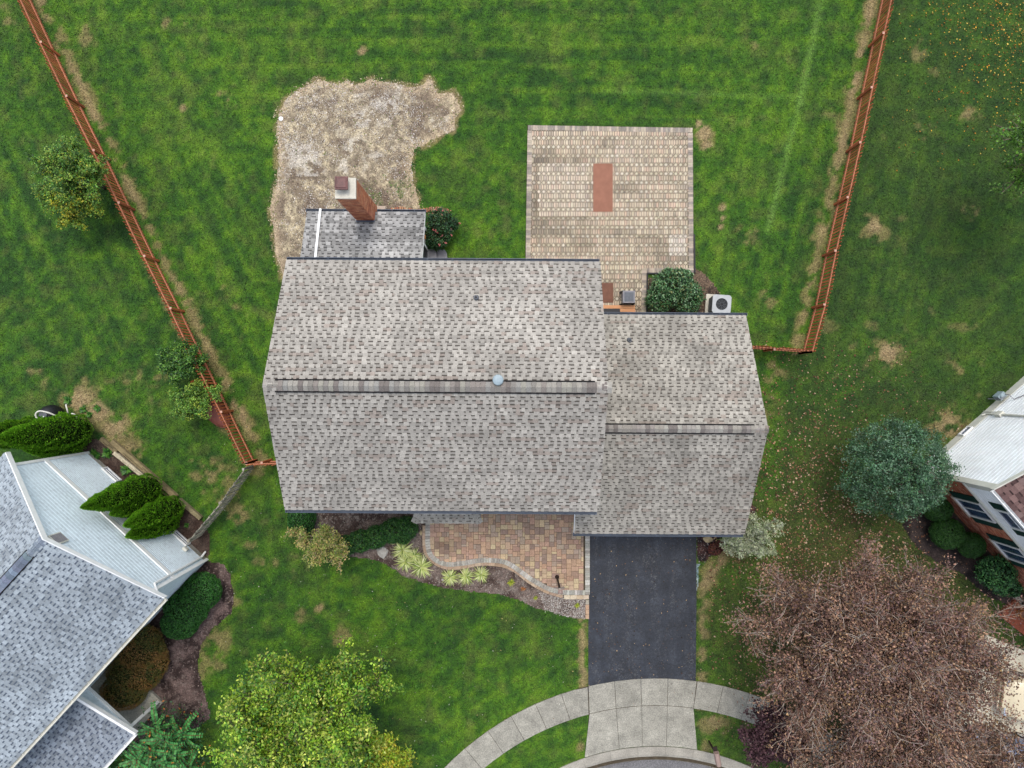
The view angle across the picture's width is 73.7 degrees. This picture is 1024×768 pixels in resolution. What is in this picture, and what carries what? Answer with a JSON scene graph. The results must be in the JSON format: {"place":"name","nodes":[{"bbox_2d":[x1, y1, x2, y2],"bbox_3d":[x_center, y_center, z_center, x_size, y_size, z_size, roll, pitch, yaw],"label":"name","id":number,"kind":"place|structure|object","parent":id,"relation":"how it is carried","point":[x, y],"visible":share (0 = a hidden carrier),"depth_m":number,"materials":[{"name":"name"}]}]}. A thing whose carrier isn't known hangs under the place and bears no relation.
{"place":"outdoors","nodes":[
{"label":"outdoors","id":0,"kind":"place"},
{"bbox_2d":[0,0,1023,767],"bbox_3d":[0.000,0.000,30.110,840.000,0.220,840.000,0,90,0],"label":"lawn","id":1,"kind":"structure","parent":0,"point":[460,164],"depth_m":30.00,"materials":[{"name":"green plant"}]},
{"bbox_2d":[0,415,34,449],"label":"arborvitae","id":2,"kind":"object","parent":1,"relation":"on","point":[5,425],"visible":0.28,"depth_m":27.79,"materials":[{"name":"green plant"}]},
{"bbox_2d":[38,405,63,417],"bbox_3d":[-19.922,1.312,29.462,0.840,1.075,0.840,0,90,0],"label":"rain barrel","id":3,"kind":"object","parent":1,"relation":"on","point":[55,409],"visible":0.53,"depth_m":29.21,"materials":[{"name":"black plastic"}]},
{"bbox_2d":[35,404,76,418],"bbox_3d":[-19.599,1.278,29.414,1.239,1.105,0.831,0,90,0],"label":"hose","id":4,"kind":"object","parent":3,"relation":"on","point":[51,413],"visible":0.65,"depth_m":28.99,"materials":[{"name":"white plastic"}]},
{"bbox_2d":[64,396,71,404],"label":"leafy perennial","id":5,"kind":"object","parent":1,"relation":"on","point":[67,400],"visible":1,"depth_m":29.90,"materials":[{"name":"green plant"}]},
{"bbox_2d":[25,132,113,218],"bbox_3d":[-18.042,-8.570,28.183,3.378,3.660,3.473,0,90,0],"label":"dogwood tree","id":6,"kind":"object","parent":1,"relation":"on","point":[71,166],"visible":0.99,"depth_m":27.30,"materials":[{"name":"green plant"}]},
{"bbox_2d":[34,185,104,230],"bbox_3d":[-18.051,-7.461,28.669,2.519,2.673,2.212,0,90,0],"label":"dogwood tree","id":7,"kind":"object","parent":1,"relation":"on","point":[71,209],"visible":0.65,"depth_m":28.00,"materials":[{"name":"green plant"}]},
{"bbox_2d":[0,451,208,767],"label":"house","id":8,"kind":"structure","parent":1,"relation":"on","point":[85,595],"depth_m":24.98,"materials":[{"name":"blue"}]},
{"bbox_2d":[101,466,121,481],"bbox_3d":[-17.422,3.928,29.700,0.860,0.420,0.070,43,90,0],"label":"window","id":9,"kind":"structure","parent":8,"relation":"in","point":[107,470],"depth_m":29.68,"materials":[{"name":"white paint"}]},
{"bbox_2d":[171,530,190,545],"bbox_3d":[-14.401,6.699,29.700,0.860,0.420,0.070,43,90,0],"label":"window","id":10,"kind":"structure","parent":8,"relation":"in","point":[178,535],"depth_m":29.68,"materials":[{"name":"white paint"}]},
{"bbox_2d":[18,0,256,463],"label":"picket fence","id":11,"kind":"object","parent":1,"relation":"on","point":[33,24],"visible":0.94,"depth_m":29.27,"materials":[{"name":"brown wood"}]},
{"bbox_2d":[78,438,209,557],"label":"mulch bed timbers","id":12,"kind":"object","parent":1,"relation":"on","point":[111,462],"visible":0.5,"depth_m":29.98,"materials":[{"name":"wood"}]},
{"bbox_2d":[0,411,93,457],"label":"arborvitae","id":13,"kind":"object","parent":12,"relation":"on","point":[65,433],"visible":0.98,"depth_m":27.48,"materials":[{"name":"green plant"}]},
{"bbox_2d":[89,447,100,458],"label":"leafy perennial","id":14,"kind":"object","parent":12,"relation":"on","point":[94,453],"visible":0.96,"depth_m":29.86,"materials":[{"name":"green plant"}]},
{"bbox_2d":[101,447,112,458],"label":"leafy perennial","id":15,"kind":"object","parent":12,"relation":"on","point":[106,453],"visible":1,"depth_m":29.88,"materials":[{"name":"green plant"}]},
{"bbox_2d":[99,437,117,451],"bbox_3d":[-17.648,2.684,29.914,0.915,0.172,0.180,40,90,0],"label":"landscape timber","id":16,"kind":"object","parent":12,"relation":"on","point":[105,441],"visible":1,"depth_m":29.84,"materials":[{"name":"brown wood"}]},
{"bbox_2d":[79,472,166,517],"bbox_3d":[-15.580,4.657,27.415,1.476,5.169,1.963,-37,90,0],"label":"arborvitae","id":17,"kind":"object","parent":12,"relation":"on","point":[127,497],"visible":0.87,"depth_m":27.25,"materials":[{"name":"green plant"}]},
{"bbox_2d":[120,465,132,475],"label":"leafy perennial","id":18,"kind":"object","parent":12,"relation":"on","point":[124,469],"visible":1,"depth_m":29.87,"materials":[{"name":"green plant"}]},
{"bbox_2d":[113,451,145,476],"bbox_3d":[-16.418,3.809,29.909,2.566,0.182,0.170,39,90,0],"label":"landscape timber","id":19,"kind":"object","parent":12,"relation":"on","point":[129,464],"visible":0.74,"depth_m":29.83,"materials":[{"name":"beige wood"}]},
{"bbox_2d":[85,439,208,553],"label":"timber bark chips","id":20,"kind":"object","parent":12,"relation":"on","point":[124,478],"visible":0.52,"depth_m":29.98,"materials":[{"name":"wood"}]},
{"bbox_2d":[123,495,185,539],"bbox_3d":[-14.806,5.601,27.964,1.478,4.072,1.842,0,90,0],"label":"arborvitae","id":21,"kind":"object","parent":12,"relation":"on","point":[160,515],"visible":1,"depth_m":27.87,"materials":[{"name":"green plant"}]},
{"bbox_2d":[178,498,202,519],"bbox_3d":[-14.098,5.473,29.910,1.264,0.180,0.180,40,90,0],"label":"landscape timber","id":22,"kind":"object","parent":12,"relation":"on","point":[194,512],"visible":0.93,"depth_m":29.82,"materials":[{"name":"brown wood"}]},
{"bbox_2d":[110,439,178,498],"bbox_3d":[-16.102,3.727,29.894,3.722,0.212,0.200,41,90,0],"label":"landscape timber","id":23,"kind":"object","parent":1,"relation":"on","point":[134,460],"visible":0.86,"depth_m":29.80,"materials":[{"name":"brown wood"}]},
{"bbox_2d":[120,561,232,753],"bbox_3d":[-14.752,12.722,29.987,4.797,0.006,10.124,39,90,0],"label":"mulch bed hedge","id":24,"kind":"object","parent":1,"relation":"on","point":[193,679],"visible":0.26,"depth_m":29.99,"materials":[{"name":"soil"}]},
{"bbox_2d":[98,623,169,711],"bbox_3d":[-16.243,12.312,29.456,2.595,1.198,3.959,18,90,0],"label":"spirea mound","id":25,"kind":"object","parent":24,"relation":"on","point":[138,668],"visible":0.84,"depth_m":29.13,"materials":[{"name":"brown plant"}]},
{"bbox_2d":[108,697,224,767],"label":"sumac","id":26,"kind":"object","parent":24,"relation":"on","point":[167,748],"visible":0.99,"depth_m":28.10,"materials":[{"name":"green plant"}]},
{"bbox_2d":[122,561,232,753],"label":"hedge bark chips","id":27,"kind":"object","parent":24,"relation":"on","point":[192,661],"visible":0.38,"depth_m":29.98,"materials":[{"name":"wood"}]},
{"bbox_2d":[159,571,222,639],"bbox_3d":[-13.922,9.525,29.378,1.941,1.294,3.344,37,90,0],"label":"boxwood hedge","id":28,"kind":"object","parent":24,"relation":"on","point":[187,605],"visible":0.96,"depth_m":29.02,"materials":[{"name":"green plant"}]},
{"bbox_2d":[155,337,209,384],"bbox_3d":[-13.817,-0.983,28.982,2.146,2.058,1.849,-27,90,0],"label":"mulberry bush","id":29,"kind":"object","parent":1,"relation":"on","point":[178,367],"visible":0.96,"depth_m":28.39,"materials":[{"name":"green plant"}]},
{"bbox_2d":[165,378,222,422],"bbox_3d":[-13.335,0.675,28.937,2.439,2.182,1.906,0,90,0],"label":"shrub","id":30,"kind":"object","parent":1,"relation":"on","point":[190,403],"visible":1,"depth_m":28.48,"materials":[{"name":"green plant"}]},
{"bbox_2d":[206,400,229,427],"bbox_3d":[-13.031,1.125,29.765,0.896,0.430,1.925,-40,90,0],"label":"mulch bed","id":31,"kind":"object","parent":1,"relation":"on","point":[215,419],"visible":0.42,"depth_m":29.59,"materials":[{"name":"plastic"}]},
{"bbox_2d":[186,465,253,543],"bbox_3d":[-12.505,5.163,29.326,0.255,1.347,3.962,38,90,0],"label":"picket fence","id":32,"kind":"object","parent":1,"relation":"on","point":[229,498],"visible":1,"depth_m":29.25,"materials":[{"name":"grey wood"}]},
{"bbox_2d":[245,459,275,465],"bbox_3d":[-10.113,3.351,29.296,2.302,1.408,0.160,0,90,0],"label":"picket fence","id":33,"kind":"object","parent":1,"relation":"on","point":[266,462],"visible":0.49,"depth_m":28.91,"materials":[{"name":"brown wood"}]},
{"bbox_2d":[198,633,405,767],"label":"pear tree","id":34,"kind":"object","parent":1,"relation":"on","point":[287,715],"visible":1,"depth_m":24.88,"materials":[{"name":"green plant"}]},
{"bbox_2d":[287,513,316,538],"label":"evergreen shrub","id":35,"kind":"object","parent":1,"relation":"on","point":[304,520],"visible":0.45,"depth_m":29.15,"materials":[{"name":"green plant"}]},
{"bbox_2d":[269,79,460,273],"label":"bare earth","id":36,"kind":"structure","parent":1,"relation":"on","point":[350,162],"depth_m":29.99,"materials":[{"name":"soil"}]},
{"bbox_2d":[267,75,463,272],"bbox_3d":[-6.442,-9.072,29.978,8.678,0.020,8.988,0,90,0],"label":"straw","id":37,"kind":"object","parent":36,"relation":"on","point":[274,144],"visible":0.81,"depth_m":29.98,"materials":[{"name":"beige plant"}]},
{"bbox_2d":[354,139,420,204],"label":"weeds","id":38,"kind":"object","parent":36,"relation":"on","point":[391,185],"visible":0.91,"depth_m":29.97,"materials":[{"name":"green plant"}]},
{"bbox_2d":[391,206,447,212],"bbox_3d":[-4.076,-7.619,29.960,2.539,0.080,0.323,0,90,0],"label":"brick edging","id":39,"kind":"object","parent":36,"relation":"on","point":[427,210],"visible":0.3,"depth_m":29.92,"materials":[{"name":"brown brick"}]},
{"bbox_2d":[360,730,416,767],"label":"pear tree","id":40,"kind":"object","parent":1,"relation":"on","point":[393,757],"visible":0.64,"depth_m":25.98,"materials":[{"name":"green plant"}]},
{"bbox_2d":[221,385,559,759],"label":"clover specks","id":41,"kind":"object","parent":1,"relation":"on","point":[363,601],"visible":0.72,"depth_m":29.94,"materials":[{"name":"green plant"}]},
{"bbox_2d":[425,206,460,251],"bbox_3d":[-3.039,-6.678,29.278,1.698,1.368,1.948,0,90,0],"label":"rose bush","id":42,"kind":"object","parent":1,"relation":"on","point":[442,224],"visible":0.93,"depth_m":29.02,"materials":[{"name":"green plant"}]},
{"bbox_2d":[309,513,585,619],"bbox_3d":[-2.724,7.147,29.987,13.277,0.006,3.768,17,90,0],"label":"mulch bed","id":43,"kind":"object","parent":1,"relation":"on","point":[391,561],"visible":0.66,"depth_m":29.99,"materials":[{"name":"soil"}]},
{"bbox_2d":[280,522,351,574],"bbox_3d":[-7.834,6.551,28.559,2.960,2.888,1.918,43,90,0],"label":"japanese maple","id":44,"kind":"object","parent":43,"relation":"on","point":[323,543],"visible":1,"depth_m":27.75,"materials":[{"name":"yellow plant"}]},
{"bbox_2d":[335,515,418,556],"bbox_3d":[-5.876,6.554,29.472,3.815,1.039,1.295,-12,90,0],"label":"azalea hedge","id":45,"kind":"object","parent":43,"relation":"on","point":[404,530],"visible":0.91,"depth_m":29.25,"materials":[{"name":"green plant"}]},
{"bbox_2d":[376,547,387,558],"bbox_3d":[-5.712,7.356,29.935,0.545,0.130,0.485,40,90,0],"label":"rock","id":46,"kind":"object","parent":43,"relation":"on","point":[382,552],"visible":0.84,"depth_m":29.89,"materials":[{"name":"grey stone"}]},
{"bbox_2d":[391,542,411,558],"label":"liriope clump","id":47,"kind":"object","parent":43,"relation":"on","point":[401,549],"visible":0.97,"depth_m":29.84,"materials":[{"name":"green plant"}]},
{"bbox_2d":[394,554,415,571],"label":"liriope clump","id":48,"kind":"object","parent":43,"relation":"on","point":[405,561],"visible":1,"depth_m":29.84,"materials":[{"name":"green plant"}]},
{"bbox_2d":[408,547,422,560],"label":"liriope clump","id":49,"kind":"object","parent":43,"relation":"on","point":[414,555],"visible":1,"depth_m":29.89,"materials":[{"name":"green plant"}]},
{"bbox_2d":[410,555,432,578],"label":"liriope clump","id":50,"kind":"object","parent":43,"relation":"on","point":[421,565],"visible":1,"depth_m":29.84,"materials":[{"name":"green plant"}]},
{"bbox_2d":[441,569,458,585],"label":"liriope clump","id":51,"kind":"object","parent":43,"relation":"on","point":[449,577],"visible":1,"depth_m":29.87,"materials":[{"name":"green plant"}]},
{"bbox_2d":[457,568,474,585],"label":"liriope clump","id":52,"kind":"object","parent":43,"relation":"on","point":[465,578],"visible":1,"depth_m":29.87,"materials":[{"name":"green plant"}]},
{"bbox_2d":[472,566,487,583],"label":"liriope clump","id":53,"kind":"object","parent":43,"relation":"on","point":[480,574],"visible":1,"depth_m":29.88,"materials":[{"name":"green plant"}]},
{"bbox_2d":[539,593,585,618],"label":"pale gravel","id":54,"kind":"structure","parent":43,"relation":"on","point":[575,616],"depth_m":29.98,"materials":[{"name":"grey gravel"}]},
{"bbox_2d":[422,514,589,618],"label":"front patio","id":55,"kind":"structure","parent":1,"relation":"on","point":[539,551],"depth_m":29.87,"materials":[{"name":"beige stone"}]},
{"bbox_2d":[555,575,562,594],"bbox_3d":[1.969,8.438,28.785,0.440,2.230,0.251,0,90,0],"label":"lamp post","id":56,"kind":"object","parent":55,"relation":"on","point":[560,590],"visible":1,"depth_m":28.23,"materials":[{"name":"black metal"}]},
{"bbox_2d":[262,176,768,536],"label":"house","id":57,"kind":"structure","parent":1,"relation":"on","point":[407,370],"depth_m":24.16,"materials":[{"name":"beige"}]},
{"bbox_2d":[423,243,427,257],"bbox_3d":[-3.697,-5.373,28.625,0.060,2.150,1.060,0,90,0],"label":"door","id":58,"kind":"structure","parent":57,"relation":"in","point":[425,250],"depth_m":28.97,"materials":[{"name":"white paint"}]},
{"bbox_2d":[560,746,750,767],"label":"kerb","id":59,"kind":"structure","parent":1,"relation":"on","point":[650,753],"depth_m":29.95,"materials":[{"name":"concrete"}]},
{"bbox_2d":[648,269,720,312],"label":"mulch bed","id":60,"kind":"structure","parent":1,"relation":"on","point":[704,280],"depth_m":29.99,"materials":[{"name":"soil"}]},
{"bbox_2d":[644,266,706,312],"bbox_3d":[7.019,-4.014,29.230,2.668,1.498,2.113,0,90,0],"label":"viburnum bush","id":61,"kind":"object","parent":60,"relation":"on","point":[677,289],"visible":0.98,"depth_m":28.89,"materials":[{"name":"green plant"}]},
{"bbox_2d":[705,294,731,312],"bbox_3d":[8.980,-3.420,29.609,1.000,0.782,1.000,4,90,0],"label":"air conditioner","id":62,"kind":"object","parent":60,"relation":"on","point":[715,303],"visible":0.95,"depth_m":29.22,"materials":[{"name":"metal"}]},
{"bbox_2d":[696,564,699,590],"bbox_3d":[8.150,8.483,29.983,0.182,0.006,1.179,4,90,0],"label":"paint overspray","id":63,"kind":"object","parent":1,"relation":"on","point":[697,565],"visible":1,"depth_m":29.98,"materials":[{"name":"paint"}]},
{"bbox_2d":[708,740,721,766],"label":"mailbox","id":64,"kind":"object","parent":1,"relation":"on","point":[717,757],"visible":1,"depth_m":28.73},
{"bbox_2d":[696,504,755,561],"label":"mulch bed","id":65,"kind":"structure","parent":1,"relation":"on","point":[699,556],"depth_m":29.99,"materials":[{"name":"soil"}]},
{"bbox_2d":[703,537,713,542],"bbox_3d":[8.623,6.824,29.945,0.436,0.110,0.284,-17,90,0],"label":"rock","id":66,"kind":"object","parent":65,"relation":"on","point":[707,539],"visible":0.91,"depth_m":29.92,"materials":[{"name":"beige stone"}]},
{"bbox_2d":[707,539,726,555],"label":"barberry shrub","id":67,"kind":"object","parent":65,"relation":"on","point":[714,549],"visible":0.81,"depth_m":29.69,"materials":[{"name":"red plant"}]},
{"bbox_2d":[719,511,787,559],"bbox_3d":[10.053,6.404,28.988,2.671,2.041,2.128,13,90,0],"label":"butterfly shrub","id":68,"kind":"object","parent":1,"relation":"on","point":[757,547],"visible":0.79,"depth_m":28.48,"materials":[{"name":"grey plant"}]},
{"bbox_2d":[736,697,826,767],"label":"plum tree","id":69,"kind":"object","parent":1,"relation":"on","point":[759,742],"visible":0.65,"depth_m":27.23,"materials":[{"name":"purple plant"}]},
{"bbox_2d":[752,346,812,353],"bbox_3d":[11.050,-1.494,29.296,3.284,1.408,0.160,4,90,0],"label":"picket fence","id":70,"kind":"object","parent":1,"relation":"on","point":[770,348],"visible":0.78,"depth_m":28.92,"materials":[{"name":"brown wood"}]},
{"bbox_2d":[801,0,893,353],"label":"picket fence","id":71,"kind":"object","parent":1,"relation":"on","point":[871,87],"visible":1,"depth_m":29.25,"materials":[{"name":"brown wood"}]},
{"bbox_2d":[700,341,995,767],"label":"fallen leaves","id":72,"kind":"object","parent":1,"relation":"on","point":[809,522],"visible":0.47,"depth_m":29.97,"materials":[{"name":"plant"}]},
{"bbox_2d":[719,523,1023,767],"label":"maple tree","id":73,"kind":"object","parent":1,"relation":"on","point":[876,662],"visible":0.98,"depth_m":24.22,"materials":[{"name":"brown plant"}]},
{"bbox_2d":[764,694,1023,767],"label":"maple tree","id":74,"kind":"object","parent":1,"relation":"on","point":[1000,757],"visible":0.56,"depth_m":25.09,"materials":[{"name":"brown plant"}]},
{"bbox_2d":[834,414,965,526],"bbox_3d":[15.387,3.398,27.811,4.745,4.581,4.496,0,90,0],"label":"holly tree","id":75,"kind":"object","parent":1,"relation":"on","point":[896,463],"visible":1,"depth_m":26.74,"materials":[{"name":"green plant"}]},
{"bbox_2d":[876,0,1023,170],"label":"yellow leaves","id":76,"kind":"object","parent":1,"relation":"on","point":[983,55],"visible":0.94,"depth_m":29.97,"materials":[{"name":"yellow plant"}]},
{"bbox_2d":[902,489,1023,603],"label":"mulch bed","id":77,"kind":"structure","parent":1,"relation":"on","point":[936,552],"depth_m":29.99,"materials":[{"name":"soil"}]},
{"bbox_2d":[922,498,953,521],"bbox_3d":[18.309,5.397,29.367,1.256,1.111,1.057,0,90,0],"label":"boxwood ball","id":78,"kind":"object","parent":77,"relation":"on","point":[945,511],"visible":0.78,"depth_m":28.99,"materials":[{"name":"green plant"}]},
{"bbox_2d":[928,518,965,549],"bbox_3d":[18.683,6.414,29.323,1.456,1.268,1.422,0,90,0],"label":"boxwood ball","id":79,"kind":"object","parent":77,"relation":"on","point":[949,533],"visible":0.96,"depth_m":28.96,"materials":[{"name":"green plant"}]},
{"bbox_2d":[957,532,986,558],"bbox_3d":[19.773,6.951,29.426,1.206,1.066,1.154,0,90,0],"label":"boxwood ball","id":80,"kind":"object","parent":77,"relation":"on","point":[973,546],"visible":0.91,"depth_m":29.10,"materials":[{"name":"green plant"}]},
{"bbox_2d":[972,554,1023,597],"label":"leafy shrub","id":81,"kind":"object","parent":77,"relation":"on","point":[996,574],"visible":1,"depth_m":28.79,"materials":[{"name":"green plant"}]},
{"bbox_2d":[928,376,1023,589],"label":"house","id":82,"kind":"structure","parent":1,"relation":"on","point":[985,497],"depth_m":27.54,"materials":[{"name":"white plastic"}]},
{"bbox_2d":[958,426,973,435],"bbox_3d":[19.737,2.042,29.710,0.560,0.360,0.070,-42,90,0],"label":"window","id":83,"kind":"structure","parent":82,"relation":"in","point":[967,428],"depth_m":29.70,"materials":[{"name":"white paint"}]},
{"bbox_2d":[953,497,996,523],"bbox_3d":[18.966,5.162,28.000,0.070,1.560,1.040,-42,90,0],"label":"window","id":84,"kind":"structure","parent":82,"relation":"in","point":[976,510],"depth_m":27.97,"materials":[{"name":"glass"}]},
{"bbox_2d":[988,391,1023,400],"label":"satellite dish","id":85,"kind":"object","parent":82,"relation":"attached to","point":[999,395],"visible":1,"depth_m":29.33,"materials":[{"name":"grey paint"}]},
{"bbox_2d":[991,540,1023,564],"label":"window","id":86,"kind":"structure","parent":82,"relation":"in","point":[1015,554],"depth_m":28.13,"materials":[{"name":"glass"}]},
{"bbox_2d":[994,509,1023,531],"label":"window","id":87,"kind":"structure","parent":82,"relation":"in","point":[1009,520],"depth_m":26.09,"materials":[{"name":"glass"}]},
{"bbox_2d":[985,111,1023,201],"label":"elm tree","id":88,"kind":"object","parent":1,"relation":"on","point":[1016,137],"visible":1,"depth_m":25.77,"materials":[{"name":"green plant"}]},
{"bbox_2d":[997,599,1023,634],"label":"stoop","id":89,"kind":"object","parent":1,"relation":"on","point":[1019,627],"visible":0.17,"depth_m":29.88,"materials":[{"name":"red brick"}]},
{"bbox_2d":[525,125,695,311],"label":"back patio","id":90,"kind":"structure","parent":0,"point":[637,235],"depth_m":29.95,"materials":[{"name":"beige stone"}]},
{"bbox_2d":[593,164,612,211],"bbox_3d":[3.988,-8.608,29.942,0.860,0.012,2.120,0,90,0],"label":"rug","id":91,"kind":"object","parent":90,"relation":"on","point":[602,187],"visible":1,"depth_m":29.94,"materials":[{"name":"fabric"}]},
{"bbox_2d":[602,283,612,302],"bbox_3d":[4.164,-4.000,29.942,0.560,0.012,0.860,0,90,0],"label":"doormat","id":92,"kind":"object","parent":90,"relation":"on","point":[607,290],"visible":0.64,"depth_m":29.94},
{"bbox_2d":[603,305,634,311],"bbox_3d":[4.620,-3.050,29.790,1.440,0.336,0.740,0,90,0],"label":"wooden step","id":93,"kind":"object","parent":90,"relation":"on","point":[626,308],"visible":0.26,"depth_m":29.62,"materials":[{"name":"orange wood"}]},
{"bbox_2d":[604,309,619,311],"bbox_3d":[4.300,-3.180,29.615,0.780,0.012,0.170,0,90,0],"label":"black mat","id":94,"kind":"object","parent":93,"relation":"on","point":[611,310],"visible":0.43,"depth_m":29.61,"materials":[{"name":"black rubber"}]},
{"bbox_2d":[619,290,635,304],"bbox_3d":[5.056,-3.683,29.629,0.713,0.742,0.753,0,90,0],"label":"grill","id":95,"kind":"object","parent":90,"relation":"on","point":[627,297],"visible":0.91,"depth_m":29.27,"materials":[{"name":"grey paint"}]},
{"bbox_2d":[588,536,695,691],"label":"driveway","id":96,"kind":"structure","parent":0,"point":[665,645],"depth_m":29.96,"materials":[{"name":"black asphalt"}]},
{"bbox_2d":[589,536,695,679],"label":"driveway specks","id":97,"kind":"object","parent":96,"relation":"on","point":[636,608],"visible":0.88,"depth_m":29.95,"materials":[{"name":"black asphalt"}]},
{"bbox_2d":[444,678,842,767],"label":"sidewalk","id":98,"kind":"structure","parent":0,"point":[659,712],"depth_m":29.95,"materials":[{"name":"concrete"}]},
{"bbox_2d":[599,760,712,767],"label":"street","id":99,"kind":"structure","parent":0,"point":[655,764],"depth_m":30.10,"materials":[{"name":"grey asphalt"}]},
{"bbox_2d":[839,635,1023,766],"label":"neighbour driveway","id":100,"kind":"structure","parent":0,"point":[1021,661],"depth_m":29.97,"materials":[{"name":"concrete"}]},
{"bbox_2d":[944,721,1023,767],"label":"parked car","id":101,"kind":"object","parent":100,"relation":"on","point":[1020,736],"visible":0.16,"depth_m":29.09,"materials":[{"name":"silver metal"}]},
{"bbox_2d":[997,671,1023,721],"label":"parked car","id":102,"kind":"object","parent":100,"relation":"on","point":[1016,698],"visible":0.46,"depth_m":29.14,"materials":[{"name":"beige paint"}]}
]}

